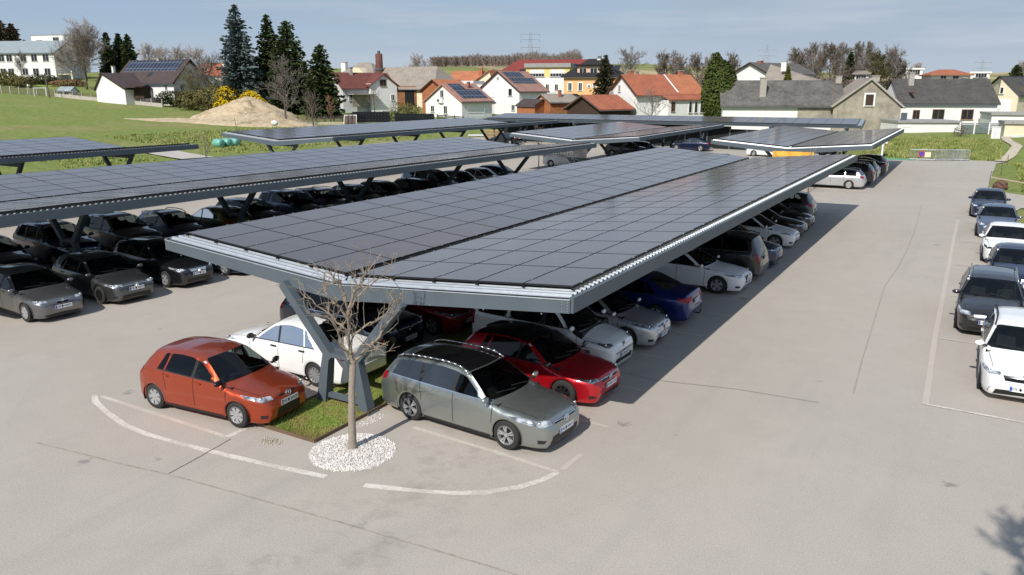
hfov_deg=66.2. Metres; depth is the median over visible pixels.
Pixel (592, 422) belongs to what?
painted line
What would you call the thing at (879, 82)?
shrub
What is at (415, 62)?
bare tree
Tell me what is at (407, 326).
parked car
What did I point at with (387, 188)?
parked car
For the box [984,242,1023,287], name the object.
parked car
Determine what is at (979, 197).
parked car
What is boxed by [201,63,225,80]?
red roofed villa
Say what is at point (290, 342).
parked car
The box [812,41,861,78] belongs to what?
bare tree
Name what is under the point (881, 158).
parked car
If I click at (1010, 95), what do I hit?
white gable house
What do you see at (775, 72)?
hillside roof
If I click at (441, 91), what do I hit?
window
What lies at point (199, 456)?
pavement crack
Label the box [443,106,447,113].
window
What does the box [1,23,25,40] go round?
conifer tree
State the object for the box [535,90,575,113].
house
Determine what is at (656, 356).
bay line
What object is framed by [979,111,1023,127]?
flat garage
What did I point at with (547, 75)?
yellow block
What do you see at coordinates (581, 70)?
window
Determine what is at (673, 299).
parked car
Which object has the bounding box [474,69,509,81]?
cream gable house
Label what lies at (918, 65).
bare tree
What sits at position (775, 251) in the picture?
parked car
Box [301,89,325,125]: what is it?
bare tree
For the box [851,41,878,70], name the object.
bare tree
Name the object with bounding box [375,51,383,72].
brick chimney
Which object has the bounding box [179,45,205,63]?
bare tree
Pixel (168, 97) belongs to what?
shrub
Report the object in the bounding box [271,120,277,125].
white tarp roll
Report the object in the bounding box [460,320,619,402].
parked car
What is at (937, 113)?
window
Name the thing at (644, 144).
parked car
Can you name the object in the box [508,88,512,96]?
window
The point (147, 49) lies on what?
bare tree
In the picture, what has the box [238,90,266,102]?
shrub
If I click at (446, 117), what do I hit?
fence
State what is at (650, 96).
bare tree
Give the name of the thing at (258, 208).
parked car
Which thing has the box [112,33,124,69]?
conifer tree
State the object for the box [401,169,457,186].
parked car
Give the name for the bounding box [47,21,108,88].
bare tree
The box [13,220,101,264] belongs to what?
parked car
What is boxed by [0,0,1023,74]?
sky
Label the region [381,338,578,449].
parked car
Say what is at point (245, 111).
sand heap
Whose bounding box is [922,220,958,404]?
painted line
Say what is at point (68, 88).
glass shed
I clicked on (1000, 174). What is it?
barrier tape
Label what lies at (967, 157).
crowd barrier
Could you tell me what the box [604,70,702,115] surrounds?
orange roofed house
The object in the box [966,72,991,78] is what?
villa
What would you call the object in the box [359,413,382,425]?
white gravel
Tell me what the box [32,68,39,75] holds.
window
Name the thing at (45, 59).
window
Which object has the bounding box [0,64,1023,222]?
ground
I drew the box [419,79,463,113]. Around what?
house
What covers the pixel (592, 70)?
window
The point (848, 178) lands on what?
parked car
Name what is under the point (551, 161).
parked car
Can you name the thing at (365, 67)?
hipped house
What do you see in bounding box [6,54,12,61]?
window
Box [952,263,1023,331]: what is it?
parked car
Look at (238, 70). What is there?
conifer tree
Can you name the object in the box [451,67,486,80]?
orange roof house
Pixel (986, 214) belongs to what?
parked car
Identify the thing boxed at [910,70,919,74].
window
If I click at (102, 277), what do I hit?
parked car
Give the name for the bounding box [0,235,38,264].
parked car
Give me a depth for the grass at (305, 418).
17.61 m
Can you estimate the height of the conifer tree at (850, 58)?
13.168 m
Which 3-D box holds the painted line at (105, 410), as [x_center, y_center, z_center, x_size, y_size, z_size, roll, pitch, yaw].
[-7.011,3.171,16.733,7.777,0.001,0.802,9,17,31]
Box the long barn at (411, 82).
[382,66,455,107]
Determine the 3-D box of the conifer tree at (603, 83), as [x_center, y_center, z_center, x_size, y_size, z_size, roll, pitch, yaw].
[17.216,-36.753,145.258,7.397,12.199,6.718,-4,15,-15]
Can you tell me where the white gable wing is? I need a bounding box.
[93,66,152,104]
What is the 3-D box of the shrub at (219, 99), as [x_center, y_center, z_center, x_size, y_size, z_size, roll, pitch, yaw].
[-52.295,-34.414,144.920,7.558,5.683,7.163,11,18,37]
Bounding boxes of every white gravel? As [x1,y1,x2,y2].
[309,433,396,471]
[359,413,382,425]
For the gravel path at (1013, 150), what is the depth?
84.48 m
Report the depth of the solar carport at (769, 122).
96.48 m
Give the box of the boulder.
[992,180,1008,189]
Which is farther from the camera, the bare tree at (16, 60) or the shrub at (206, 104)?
the bare tree at (16, 60)
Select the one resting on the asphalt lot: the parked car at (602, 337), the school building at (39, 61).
the parked car at (602, 337)
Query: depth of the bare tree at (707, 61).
220.49 m
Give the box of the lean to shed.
[515,99,544,113]
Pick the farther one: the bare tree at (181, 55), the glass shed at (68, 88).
the bare tree at (181, 55)
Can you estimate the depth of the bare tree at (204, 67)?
155.35 m
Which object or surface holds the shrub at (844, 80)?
on the ground at (26, 116)
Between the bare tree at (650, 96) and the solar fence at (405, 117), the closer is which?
the bare tree at (650, 96)
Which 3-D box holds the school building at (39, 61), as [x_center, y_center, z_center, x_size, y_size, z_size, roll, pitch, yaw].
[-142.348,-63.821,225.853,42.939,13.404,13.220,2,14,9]
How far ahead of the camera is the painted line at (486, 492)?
14.53 m
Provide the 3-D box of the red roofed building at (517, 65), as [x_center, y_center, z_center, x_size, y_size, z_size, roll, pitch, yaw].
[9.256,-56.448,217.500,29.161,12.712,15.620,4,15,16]
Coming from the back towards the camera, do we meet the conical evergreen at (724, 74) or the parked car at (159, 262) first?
the conical evergreen at (724, 74)
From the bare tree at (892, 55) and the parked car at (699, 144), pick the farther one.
the bare tree at (892, 55)
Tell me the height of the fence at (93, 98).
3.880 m
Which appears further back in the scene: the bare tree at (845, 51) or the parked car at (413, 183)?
the bare tree at (845, 51)
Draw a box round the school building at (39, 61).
[0,40,84,79]
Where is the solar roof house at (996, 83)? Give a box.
[992,76,1023,95]
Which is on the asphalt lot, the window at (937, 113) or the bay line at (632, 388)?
the bay line at (632, 388)
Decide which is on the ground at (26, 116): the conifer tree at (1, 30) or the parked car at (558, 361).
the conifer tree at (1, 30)
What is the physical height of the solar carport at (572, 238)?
3.482 m
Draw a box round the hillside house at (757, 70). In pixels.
[735,60,816,79]
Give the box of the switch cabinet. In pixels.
[991,126,1002,138]
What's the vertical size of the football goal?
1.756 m
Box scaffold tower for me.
[467,108,484,136]
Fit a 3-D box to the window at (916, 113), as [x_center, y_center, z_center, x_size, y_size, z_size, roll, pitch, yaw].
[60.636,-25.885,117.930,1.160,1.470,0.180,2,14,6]
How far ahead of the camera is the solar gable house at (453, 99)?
148.28 m
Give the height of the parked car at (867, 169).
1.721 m
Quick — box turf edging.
[255,332,455,442]
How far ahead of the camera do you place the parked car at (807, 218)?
40.76 m
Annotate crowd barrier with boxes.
[909,149,935,160]
[933,149,957,160]
[936,149,961,160]
[939,149,965,160]
[952,149,970,160]
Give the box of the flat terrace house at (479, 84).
[462,81,495,113]
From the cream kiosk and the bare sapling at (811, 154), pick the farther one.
the cream kiosk
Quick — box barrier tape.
[988,155,1023,187]
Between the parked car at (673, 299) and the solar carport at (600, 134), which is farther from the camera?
the solar carport at (600, 134)
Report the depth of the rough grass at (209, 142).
96.30 m
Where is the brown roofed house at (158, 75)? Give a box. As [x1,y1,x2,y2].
[120,58,211,105]
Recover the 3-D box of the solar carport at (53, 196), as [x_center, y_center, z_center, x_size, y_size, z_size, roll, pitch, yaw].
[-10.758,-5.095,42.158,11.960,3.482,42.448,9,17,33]
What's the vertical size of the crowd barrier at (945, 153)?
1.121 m
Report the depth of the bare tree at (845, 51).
253.54 m
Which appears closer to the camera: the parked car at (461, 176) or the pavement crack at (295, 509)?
the pavement crack at (295, 509)
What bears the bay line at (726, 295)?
on the asphalt lot
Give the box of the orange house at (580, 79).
[560,56,623,94]
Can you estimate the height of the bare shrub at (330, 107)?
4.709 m
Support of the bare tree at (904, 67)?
on the ground at (26, 116)
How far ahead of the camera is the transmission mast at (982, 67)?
865.25 m
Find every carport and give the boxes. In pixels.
[0,137,198,174]
[0,137,596,251]
[164,147,857,415]
[221,118,557,151]
[483,113,865,153]
[503,121,730,148]
[510,122,723,162]
[711,125,903,156]
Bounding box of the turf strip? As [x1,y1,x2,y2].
[265,326,471,438]
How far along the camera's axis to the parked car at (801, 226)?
38.62 m
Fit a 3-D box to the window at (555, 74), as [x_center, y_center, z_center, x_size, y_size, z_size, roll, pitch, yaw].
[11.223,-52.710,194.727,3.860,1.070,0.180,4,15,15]
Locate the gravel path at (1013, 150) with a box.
[995,136,1022,160]
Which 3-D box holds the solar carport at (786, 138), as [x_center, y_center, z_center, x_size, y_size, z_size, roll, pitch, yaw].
[26.402,-11.669,68.062,11.400,3.441,25.185,8,16,29]
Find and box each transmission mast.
[521,32,539,53]
[757,45,775,62]
[973,59,991,71]
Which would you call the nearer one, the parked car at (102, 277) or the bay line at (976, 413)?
the bay line at (976, 413)
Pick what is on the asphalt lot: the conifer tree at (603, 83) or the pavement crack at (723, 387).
the pavement crack at (723, 387)
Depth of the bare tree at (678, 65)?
226.78 m
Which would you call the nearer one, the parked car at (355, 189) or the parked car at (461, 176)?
the parked car at (355, 189)
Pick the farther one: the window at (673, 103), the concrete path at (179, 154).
the window at (673, 103)
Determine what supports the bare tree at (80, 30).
on the ground at (26, 116)
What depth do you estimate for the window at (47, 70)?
218.32 m
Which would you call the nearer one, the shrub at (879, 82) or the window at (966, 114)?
the window at (966, 114)
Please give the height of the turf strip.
0.050 m
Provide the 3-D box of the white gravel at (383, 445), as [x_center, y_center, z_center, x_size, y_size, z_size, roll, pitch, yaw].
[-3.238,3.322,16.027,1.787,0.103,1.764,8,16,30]
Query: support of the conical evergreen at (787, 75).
on the ground at (26, 116)
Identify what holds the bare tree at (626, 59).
on the ground at (26, 116)
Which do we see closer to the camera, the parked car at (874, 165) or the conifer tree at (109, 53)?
the parked car at (874, 165)
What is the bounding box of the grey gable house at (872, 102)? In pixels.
[830,78,904,131]
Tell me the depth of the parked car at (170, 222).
37.16 m
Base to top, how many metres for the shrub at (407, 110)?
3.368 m
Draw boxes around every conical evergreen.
[700,52,737,115]
[783,65,791,79]
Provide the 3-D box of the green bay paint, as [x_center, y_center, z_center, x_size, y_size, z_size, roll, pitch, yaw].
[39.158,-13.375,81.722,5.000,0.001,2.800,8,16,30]
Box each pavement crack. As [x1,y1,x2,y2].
[36,442,516,574]
[167,438,230,473]
[621,371,818,402]
[853,204,921,393]
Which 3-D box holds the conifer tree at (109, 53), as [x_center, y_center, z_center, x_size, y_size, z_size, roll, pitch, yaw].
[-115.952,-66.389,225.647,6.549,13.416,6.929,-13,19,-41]
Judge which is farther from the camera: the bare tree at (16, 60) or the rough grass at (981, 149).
the bare tree at (16, 60)
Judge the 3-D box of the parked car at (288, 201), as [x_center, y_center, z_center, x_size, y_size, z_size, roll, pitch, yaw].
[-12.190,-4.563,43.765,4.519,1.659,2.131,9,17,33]
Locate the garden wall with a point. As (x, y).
(332, 123)
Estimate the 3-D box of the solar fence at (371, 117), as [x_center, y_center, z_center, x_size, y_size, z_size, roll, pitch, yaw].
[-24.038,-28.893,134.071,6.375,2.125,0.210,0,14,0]
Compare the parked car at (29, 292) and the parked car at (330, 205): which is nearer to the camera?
the parked car at (29, 292)
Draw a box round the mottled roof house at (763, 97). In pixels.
[720,76,843,129]
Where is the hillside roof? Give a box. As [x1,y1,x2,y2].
[765,61,819,79]
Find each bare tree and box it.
[14,50,30,76]
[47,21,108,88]
[51,15,109,80]
[135,42,162,59]
[152,43,172,59]
[157,45,191,59]
[175,52,224,101]
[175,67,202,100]
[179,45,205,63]
[254,55,310,118]
[275,243,407,449]
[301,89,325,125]
[367,87,381,111]
[404,52,435,66]
[615,46,649,73]
[626,85,671,114]
[653,49,683,74]
[669,54,688,73]
[684,52,710,84]
[699,53,712,82]
[725,51,741,69]
[786,46,818,78]
[803,42,827,77]
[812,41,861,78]
[831,41,853,80]
[843,40,869,70]
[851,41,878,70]
[866,48,895,80]
[883,44,909,79]
[891,57,911,78]
[910,62,924,72]
[1018,60,1023,74]
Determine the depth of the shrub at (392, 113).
138.96 m
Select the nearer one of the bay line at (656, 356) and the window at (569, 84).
the bay line at (656, 356)
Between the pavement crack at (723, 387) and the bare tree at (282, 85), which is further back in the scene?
the bare tree at (282, 85)
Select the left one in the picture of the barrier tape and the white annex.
the white annex
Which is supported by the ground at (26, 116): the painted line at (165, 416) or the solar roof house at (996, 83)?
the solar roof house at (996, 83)
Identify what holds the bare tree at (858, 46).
on the ground at (26, 116)
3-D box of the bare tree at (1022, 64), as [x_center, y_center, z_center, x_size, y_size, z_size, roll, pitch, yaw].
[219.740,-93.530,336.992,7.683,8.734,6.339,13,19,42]
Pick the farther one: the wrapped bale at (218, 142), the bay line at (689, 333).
the wrapped bale at (218, 142)
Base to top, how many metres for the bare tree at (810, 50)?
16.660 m
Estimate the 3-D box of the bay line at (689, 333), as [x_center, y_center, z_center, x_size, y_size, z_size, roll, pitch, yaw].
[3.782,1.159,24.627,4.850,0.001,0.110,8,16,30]
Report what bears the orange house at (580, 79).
on the ground at (26, 116)
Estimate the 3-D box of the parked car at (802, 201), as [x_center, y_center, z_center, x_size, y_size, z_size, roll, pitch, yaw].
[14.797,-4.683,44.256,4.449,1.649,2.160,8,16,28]
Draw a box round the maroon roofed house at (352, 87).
[328,67,399,112]
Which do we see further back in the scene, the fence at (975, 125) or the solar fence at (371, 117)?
the solar fence at (371, 117)
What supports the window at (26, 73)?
in the school building at (39, 61)
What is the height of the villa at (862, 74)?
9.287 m
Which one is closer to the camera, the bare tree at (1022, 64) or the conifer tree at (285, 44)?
the conifer tree at (285, 44)
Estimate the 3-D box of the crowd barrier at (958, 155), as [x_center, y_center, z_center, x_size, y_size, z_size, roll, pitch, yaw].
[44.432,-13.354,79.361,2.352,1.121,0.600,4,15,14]
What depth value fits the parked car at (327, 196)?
45.31 m
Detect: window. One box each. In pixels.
[0,55,4,61]
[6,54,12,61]
[22,68,28,75]
[30,54,37,61]
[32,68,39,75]
[42,54,49,61]
[44,68,50,74]
[380,80,385,85]
[440,90,443,97]
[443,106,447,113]
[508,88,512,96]
[531,73,543,76]
[550,72,564,76]
[567,82,572,91]
[578,82,582,91]
[579,68,586,72]
[590,68,596,72]
[671,102,674,111]
[688,102,692,112]
[694,102,697,112]
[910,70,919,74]
[912,110,919,118]
[932,109,944,118]
[960,109,973,119]
[975,73,986,78]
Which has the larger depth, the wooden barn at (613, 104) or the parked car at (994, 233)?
the wooden barn at (613, 104)
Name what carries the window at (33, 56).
in the school building at (39, 61)
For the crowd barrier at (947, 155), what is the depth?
79.42 m
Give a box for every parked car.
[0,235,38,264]
[0,263,83,321]
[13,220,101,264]
[51,250,153,303]
[83,211,162,250]
[111,234,212,287]
[138,207,208,237]
[139,336,305,427]
[189,205,253,227]
[211,263,242,274]
[216,197,286,219]
[227,311,386,386]
[258,189,322,213]
[280,288,423,352]
[295,186,356,205]
[320,203,342,207]
[331,184,384,200]
[360,180,408,195]
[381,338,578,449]
[394,176,438,191]
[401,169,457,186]
[405,304,473,334]
[443,170,479,182]
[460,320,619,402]
[463,167,499,178]
[472,306,632,365]
[479,164,513,175]
[489,133,522,143]
[543,156,590,166]
[588,290,670,344]
[604,142,645,155]
[618,271,701,320]
[636,141,657,148]
[654,247,751,293]
[672,138,712,150]
[698,228,768,276]
[730,224,782,264]
[741,214,799,245]
[746,149,772,155]
[759,208,807,236]
[770,202,814,228]
[781,191,816,215]
[809,167,866,188]
[845,161,875,182]
[856,159,878,178]
[857,157,887,173]
[858,154,888,167]
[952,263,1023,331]
[968,188,1010,215]
[974,203,1022,235]
[975,304,1023,398]
[979,221,1023,260]
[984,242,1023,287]
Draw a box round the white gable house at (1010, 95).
[997,77,1023,111]
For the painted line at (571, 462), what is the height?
0.001 m
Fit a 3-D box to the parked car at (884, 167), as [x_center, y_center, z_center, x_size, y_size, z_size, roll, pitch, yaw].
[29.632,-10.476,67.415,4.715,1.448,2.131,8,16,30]
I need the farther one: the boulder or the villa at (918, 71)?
the villa at (918, 71)
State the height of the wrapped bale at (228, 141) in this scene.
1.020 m
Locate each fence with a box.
[0,85,54,95]
[54,90,162,106]
[297,115,342,121]
[352,112,389,122]
[394,114,433,121]
[437,114,463,118]
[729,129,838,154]
[958,122,998,133]
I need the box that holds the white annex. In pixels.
[880,113,962,132]
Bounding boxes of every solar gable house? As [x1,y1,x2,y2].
[423,82,494,118]
[480,71,549,113]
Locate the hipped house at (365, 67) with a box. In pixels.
[341,62,375,72]
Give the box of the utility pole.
[44,73,49,97]
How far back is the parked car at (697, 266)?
28.55 m
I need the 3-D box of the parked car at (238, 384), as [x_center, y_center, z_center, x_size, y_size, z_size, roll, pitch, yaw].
[-6.680,1.982,18.151,3.920,1.612,2.017,7,16,25]
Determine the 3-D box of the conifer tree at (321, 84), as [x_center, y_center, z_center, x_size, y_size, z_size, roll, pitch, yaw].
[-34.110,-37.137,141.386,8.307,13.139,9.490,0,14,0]
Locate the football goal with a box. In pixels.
[33,88,46,95]
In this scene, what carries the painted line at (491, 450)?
on the asphalt lot
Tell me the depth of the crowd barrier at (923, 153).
79.52 m
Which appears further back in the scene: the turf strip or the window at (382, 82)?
the window at (382, 82)
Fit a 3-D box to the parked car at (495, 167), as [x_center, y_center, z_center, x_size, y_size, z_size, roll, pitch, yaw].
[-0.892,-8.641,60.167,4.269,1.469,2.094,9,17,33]
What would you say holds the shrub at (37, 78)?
on the ground at (26, 116)
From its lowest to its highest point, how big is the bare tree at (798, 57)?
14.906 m
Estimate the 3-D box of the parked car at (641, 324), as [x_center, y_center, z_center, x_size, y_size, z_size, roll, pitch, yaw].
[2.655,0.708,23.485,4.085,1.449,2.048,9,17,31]
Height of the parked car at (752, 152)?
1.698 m
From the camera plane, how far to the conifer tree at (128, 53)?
225.51 m
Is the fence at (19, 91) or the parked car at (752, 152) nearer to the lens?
the parked car at (752, 152)
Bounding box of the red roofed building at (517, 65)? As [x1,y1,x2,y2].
[502,59,587,70]
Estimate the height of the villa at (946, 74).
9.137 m
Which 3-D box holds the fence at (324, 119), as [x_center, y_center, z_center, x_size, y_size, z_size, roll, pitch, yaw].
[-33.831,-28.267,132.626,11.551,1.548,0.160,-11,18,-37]
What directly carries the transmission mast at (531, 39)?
on the ground at (26, 116)
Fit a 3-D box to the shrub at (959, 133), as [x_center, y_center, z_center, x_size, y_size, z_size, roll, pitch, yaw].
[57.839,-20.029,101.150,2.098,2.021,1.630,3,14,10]
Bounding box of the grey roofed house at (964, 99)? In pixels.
[870,72,1000,124]
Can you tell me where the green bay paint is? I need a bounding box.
[886,158,915,160]
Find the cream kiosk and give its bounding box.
[998,120,1023,136]
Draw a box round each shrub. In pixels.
[0,69,19,84]
[7,75,36,87]
[24,73,58,84]
[48,78,88,86]
[154,90,185,106]
[172,90,211,109]
[192,83,228,110]
[212,86,246,107]
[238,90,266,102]
[325,95,334,121]
[379,110,397,121]
[388,101,420,113]
[687,73,709,86]
[823,76,849,87]
[842,77,885,86]
[951,124,968,135]
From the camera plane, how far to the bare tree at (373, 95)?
143.83 m
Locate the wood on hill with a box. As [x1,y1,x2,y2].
[428,49,583,66]
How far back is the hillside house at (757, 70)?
152.33 m
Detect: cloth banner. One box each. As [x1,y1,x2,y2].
[537,143,586,157]
[772,151,813,156]
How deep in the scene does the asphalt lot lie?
15.92 m
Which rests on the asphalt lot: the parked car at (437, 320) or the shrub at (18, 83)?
the parked car at (437, 320)
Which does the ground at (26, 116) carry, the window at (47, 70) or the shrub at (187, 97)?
the shrub at (187, 97)
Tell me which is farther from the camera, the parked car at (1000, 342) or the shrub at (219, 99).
the shrub at (219, 99)
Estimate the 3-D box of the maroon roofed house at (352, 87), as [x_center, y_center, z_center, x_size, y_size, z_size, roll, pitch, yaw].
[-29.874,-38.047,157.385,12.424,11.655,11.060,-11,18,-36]
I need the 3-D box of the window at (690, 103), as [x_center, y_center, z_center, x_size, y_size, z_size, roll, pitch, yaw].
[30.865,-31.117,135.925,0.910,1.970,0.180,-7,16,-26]
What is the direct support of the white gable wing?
on the ground at (26, 116)
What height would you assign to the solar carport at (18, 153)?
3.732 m
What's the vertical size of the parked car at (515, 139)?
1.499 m
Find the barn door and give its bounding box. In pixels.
[405,90,413,104]
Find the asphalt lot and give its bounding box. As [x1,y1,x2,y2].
[0,137,1023,574]
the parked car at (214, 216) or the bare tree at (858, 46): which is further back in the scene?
the bare tree at (858, 46)
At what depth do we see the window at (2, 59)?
219.52 m
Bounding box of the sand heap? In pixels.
[124,96,316,127]
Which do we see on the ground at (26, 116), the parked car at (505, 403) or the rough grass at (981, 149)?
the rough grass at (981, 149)
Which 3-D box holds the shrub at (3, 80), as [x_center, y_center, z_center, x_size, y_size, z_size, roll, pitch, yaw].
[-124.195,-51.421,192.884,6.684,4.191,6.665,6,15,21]
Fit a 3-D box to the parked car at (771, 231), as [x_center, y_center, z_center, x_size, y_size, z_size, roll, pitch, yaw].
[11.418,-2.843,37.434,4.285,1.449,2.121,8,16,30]
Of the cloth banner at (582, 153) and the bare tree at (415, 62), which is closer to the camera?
the cloth banner at (582, 153)
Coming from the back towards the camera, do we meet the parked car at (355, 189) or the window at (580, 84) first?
the window at (580, 84)
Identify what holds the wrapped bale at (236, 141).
on the rough grass at (209, 142)
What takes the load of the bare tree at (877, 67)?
on the ground at (26, 116)
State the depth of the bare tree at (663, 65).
229.94 m
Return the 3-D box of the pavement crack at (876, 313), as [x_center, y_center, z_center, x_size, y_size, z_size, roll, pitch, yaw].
[17.099,-1.371,34.535,0.320,0.001,36.496,8,16,28]
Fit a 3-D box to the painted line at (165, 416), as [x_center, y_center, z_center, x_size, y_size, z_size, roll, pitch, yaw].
[-7.986,2.894,17.820,4.473,0.001,0.133,8,16,30]
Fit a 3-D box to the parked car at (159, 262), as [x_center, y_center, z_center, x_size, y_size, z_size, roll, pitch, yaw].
[-13.556,-1.107,30.424,4.700,1.542,2.068,9,17,33]
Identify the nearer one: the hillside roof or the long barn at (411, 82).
the hillside roof
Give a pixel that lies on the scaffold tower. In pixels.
(477, 118)
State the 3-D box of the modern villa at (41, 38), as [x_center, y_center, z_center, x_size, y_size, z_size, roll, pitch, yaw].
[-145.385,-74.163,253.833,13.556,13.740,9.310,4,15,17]
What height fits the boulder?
0.936 m
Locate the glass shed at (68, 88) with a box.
[56,86,79,94]
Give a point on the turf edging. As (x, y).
(309, 439)
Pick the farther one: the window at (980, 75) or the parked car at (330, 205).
the window at (980, 75)
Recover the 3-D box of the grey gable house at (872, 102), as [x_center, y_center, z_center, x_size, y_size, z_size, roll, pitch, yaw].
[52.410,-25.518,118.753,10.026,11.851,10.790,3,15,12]
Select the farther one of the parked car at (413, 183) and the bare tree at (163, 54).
the bare tree at (163, 54)
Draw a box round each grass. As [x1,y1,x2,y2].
[38,124,430,167]
[263,334,466,438]
[860,136,1002,160]
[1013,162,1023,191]
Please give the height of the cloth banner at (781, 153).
0.770 m
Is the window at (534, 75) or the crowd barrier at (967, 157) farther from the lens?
the window at (534, 75)
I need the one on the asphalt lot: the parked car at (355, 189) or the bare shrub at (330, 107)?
the parked car at (355, 189)
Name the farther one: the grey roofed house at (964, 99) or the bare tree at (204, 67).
the bare tree at (204, 67)
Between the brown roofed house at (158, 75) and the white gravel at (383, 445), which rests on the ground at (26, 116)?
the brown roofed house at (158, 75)
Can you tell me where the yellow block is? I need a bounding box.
[524,63,575,93]
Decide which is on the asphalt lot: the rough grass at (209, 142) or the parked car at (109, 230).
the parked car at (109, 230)
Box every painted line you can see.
[92,394,326,477]
[99,395,225,437]
[226,423,255,436]
[363,472,560,494]
[413,427,558,472]
[560,453,582,469]
[579,418,608,427]
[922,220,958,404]
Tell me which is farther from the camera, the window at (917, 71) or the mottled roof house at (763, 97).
the window at (917, 71)
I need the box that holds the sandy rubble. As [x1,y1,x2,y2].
[259,436,282,445]
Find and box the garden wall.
[302,122,343,124]
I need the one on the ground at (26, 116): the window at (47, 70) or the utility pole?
the utility pole
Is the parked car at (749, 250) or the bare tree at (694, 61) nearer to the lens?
the parked car at (749, 250)
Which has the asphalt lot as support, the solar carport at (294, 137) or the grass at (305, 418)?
the solar carport at (294, 137)
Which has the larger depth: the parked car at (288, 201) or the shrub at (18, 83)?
the shrub at (18, 83)
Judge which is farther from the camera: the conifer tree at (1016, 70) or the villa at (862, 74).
the conifer tree at (1016, 70)
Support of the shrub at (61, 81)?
on the ground at (26, 116)
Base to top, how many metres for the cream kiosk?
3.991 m
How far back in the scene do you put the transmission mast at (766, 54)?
844.53 m
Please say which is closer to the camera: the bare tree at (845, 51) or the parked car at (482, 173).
the parked car at (482, 173)
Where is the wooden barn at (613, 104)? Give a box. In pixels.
[562,94,635,114]
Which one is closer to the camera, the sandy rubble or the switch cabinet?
the sandy rubble
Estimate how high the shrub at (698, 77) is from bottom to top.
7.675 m
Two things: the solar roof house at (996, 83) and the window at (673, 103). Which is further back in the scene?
the solar roof house at (996, 83)
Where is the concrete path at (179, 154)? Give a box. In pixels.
[150,151,212,158]
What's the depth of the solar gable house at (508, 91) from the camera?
158.43 m
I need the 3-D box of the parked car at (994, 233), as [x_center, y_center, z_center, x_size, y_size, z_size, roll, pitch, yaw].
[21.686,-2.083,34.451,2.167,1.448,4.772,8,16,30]
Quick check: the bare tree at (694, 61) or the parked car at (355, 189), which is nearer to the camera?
the parked car at (355, 189)
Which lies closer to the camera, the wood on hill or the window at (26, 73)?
the window at (26, 73)
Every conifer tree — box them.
[0,20,6,40]
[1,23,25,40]
[98,32,119,73]
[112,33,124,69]
[119,33,138,70]
[213,4,269,104]
[251,14,281,102]
[261,20,310,113]
[300,44,346,117]
[589,55,615,94]
[842,52,854,82]
[1008,64,1023,75]
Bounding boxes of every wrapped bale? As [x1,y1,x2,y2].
[212,139,224,146]
[222,138,232,146]
[230,138,240,144]
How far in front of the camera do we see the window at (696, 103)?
136.52 m
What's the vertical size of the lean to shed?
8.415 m
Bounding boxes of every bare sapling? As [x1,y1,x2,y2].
[197,130,212,156]
[807,141,822,191]
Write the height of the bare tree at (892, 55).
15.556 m
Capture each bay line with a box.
[619,385,646,391]
[632,352,680,361]
[670,330,708,336]
[702,292,751,298]
[927,404,1023,422]
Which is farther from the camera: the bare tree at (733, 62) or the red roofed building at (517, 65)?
the bare tree at (733, 62)
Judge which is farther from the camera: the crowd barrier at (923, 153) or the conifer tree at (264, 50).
the conifer tree at (264, 50)
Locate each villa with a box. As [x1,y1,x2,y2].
[30,34,90,72]
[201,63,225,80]
[852,71,872,79]
[902,68,924,78]
[918,69,974,78]
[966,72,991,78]
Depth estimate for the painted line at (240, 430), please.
17.02 m
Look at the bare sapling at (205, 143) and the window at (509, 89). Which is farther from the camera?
the window at (509, 89)

